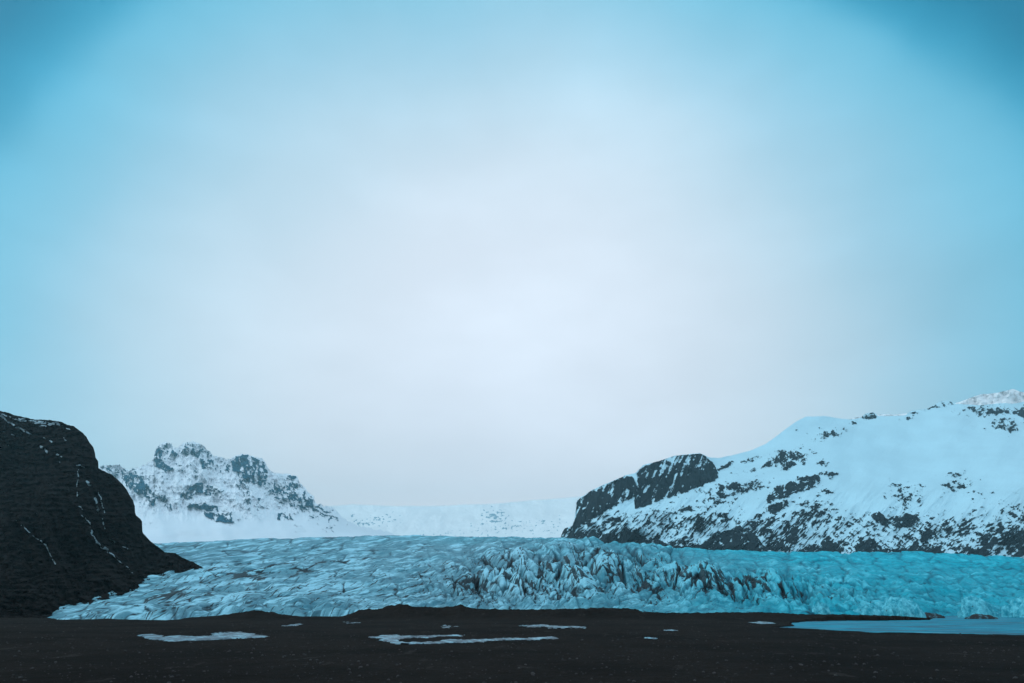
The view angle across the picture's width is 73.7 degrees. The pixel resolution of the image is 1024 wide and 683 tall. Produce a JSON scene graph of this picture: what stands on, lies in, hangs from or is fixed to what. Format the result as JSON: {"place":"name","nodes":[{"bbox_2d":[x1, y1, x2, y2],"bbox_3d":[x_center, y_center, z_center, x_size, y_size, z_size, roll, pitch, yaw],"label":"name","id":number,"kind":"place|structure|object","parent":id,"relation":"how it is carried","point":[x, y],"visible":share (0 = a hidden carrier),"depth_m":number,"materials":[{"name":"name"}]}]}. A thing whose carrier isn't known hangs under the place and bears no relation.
{"place":"outdoors","nodes":[
{"label":"outdoors","id":0,"kind":"place"},
{"bbox_2d":[0,411,202,617],"bbox_3d":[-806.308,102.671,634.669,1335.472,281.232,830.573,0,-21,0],"label":"hill","id":1,"kind":"structure","parent":0,"point":[71,532],"depth_m":412.00,"materials":[{"name":"black stone"}]},
{"bbox_2d":[99,441,393,543],"bbox_3d":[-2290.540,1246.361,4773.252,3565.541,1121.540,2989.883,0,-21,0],"label":"mountain","id":2,"kind":"structure","parent":0,"point":[192,491],"depth_m":4386.00,"materials":[{"name":"white snow"}]},
{"bbox_2d":[323,496,581,537],"bbox_3d":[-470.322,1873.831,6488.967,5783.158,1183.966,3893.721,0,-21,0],"label":"snowfield","id":3,"kind":"structure","parent":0,"point":[548,518],"depth_m":6647.59,"materials":[{"name":"white snow"}]},
{"bbox_2d":[0,604,1023,682],"bbox_3d":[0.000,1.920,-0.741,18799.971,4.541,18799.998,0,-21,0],"label":"ground","id":4,"kind":"structure","parent":0,"point":[544,658],"depth_m":60.20,"materials":[{"name":"black gravel"}]},
{"bbox_2d":[137,632,267,641],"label":"snow patch","id":5,"kind":"object","parent":4,"relation":"on","point":[217,636],"visible":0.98,"depth_m":82.29,"materials":[{"name":"white snow"}]},
{"bbox_2d":[369,634,557,643],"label":"snow patch","id":6,"kind":"object","parent":4,"relation":"on","point":[394,639],"visible":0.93,"depth_m":76.61,"materials":[{"name":"white snow"}]},
{"bbox_2d":[522,624,585,628],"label":"snow patch","id":7,"kind":"object","parent":4,"relation":"on","point":[556,627],"visible":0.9,"depth_m":120.44,"materials":[{"name":"white snow"}]},
{"bbox_2d":[749,621,775,623],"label":"snow patch","id":8,"kind":"object","parent":4,"relation":"on","point":[759,622],"visible":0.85,"depth_m":145.88,"materials":[{"name":"white snow"}]},
{"bbox_2d":[812,601,830,614],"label":"ice mound","id":9,"kind":"object","parent":4,"relation":"on","point":[821,608],"visible":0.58,"depth_m":195.19,"materials":[{"name":"blue ice"}]},
{"bbox_2d":[853,603,880,614],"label":"ice mound","id":10,"kind":"object","parent":4,"relation":"on","point":[867,609],"visible":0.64,"depth_m":198.52,"materials":[{"name":"blue ice"}]},
{"bbox_2d":[0,0,1023,505],"label":"sky","id":11,"kind":"structure","parent":0,"point":[370,252],"materials":[{"name":"blue"}]},
{"bbox_2d":[47,535,1023,619],"bbox_3d":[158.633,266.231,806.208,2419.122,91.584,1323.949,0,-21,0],"label":"glacier","id":12,"kind":"object","parent":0,"point":[323,576],"visible":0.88,"depth_m":329.53,"materials":[{"name":"blue ice"}]},
{"bbox_2d":[561,400,1023,558],"bbox_3d":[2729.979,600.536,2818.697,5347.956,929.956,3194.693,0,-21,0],"label":"mountain","id":13,"kind":"structure","parent":0,"point":[944,476],"depth_m":1994.56,"materials":[{"name":"white snow"}]},
{"bbox_2d":[783,614,1023,634],"bbox_3d":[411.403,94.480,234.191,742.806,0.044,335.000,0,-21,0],"label":"water","id":14,"kind":"structure","parent":0,"point":[1000,625],"depth_m":138.24,"materials":[{"name":"blue liquid"}]},
{"bbox_2d":[875,596,925,617],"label":"ice mound","id":15,"kind":"object","parent":14,"relation":"on","point":[895,606],"visible":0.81,"depth_m":195.70,"materials":[{"name":"blue ice"}]},
{"bbox_2d":[924,612,944,617],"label":"rock","id":16,"kind":"object","parent":14,"relation":"on","point":[933,615],"visible":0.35,"depth_m":213.56,"materials":[{"name":"grey stone"}]},
{"bbox_2d":[957,595,999,617],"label":"ice mound","id":17,"kind":"object","parent":14,"relation":"on","point":[971,605],"visible":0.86,"depth_m":221.38,"materials":[{"name":"blue ice"}]},
{"bbox_2d":[965,614,997,618],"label":"rock","id":18,"kind":"object","parent":14,"relation":"on","point":[977,616],"visible":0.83,"depth_m":199.41,"materials":[{"name":"grey stone"}]},
{"bbox_2d":[1001,596,1023,617],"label":"ice mound","id":19,"kind":"object","parent":14,"relation":"on","point":[1014,608],"visible":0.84,"depth_m":226.84,"materials":[{"name":"blue ice"}]},
{"bbox_2d":[852,389,1023,418],"bbox_3d":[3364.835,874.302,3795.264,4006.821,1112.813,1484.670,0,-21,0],"label":"summit","id":20,"kind":"structure","parent":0,"point":[1012,396],"depth_m":3712.70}
]}

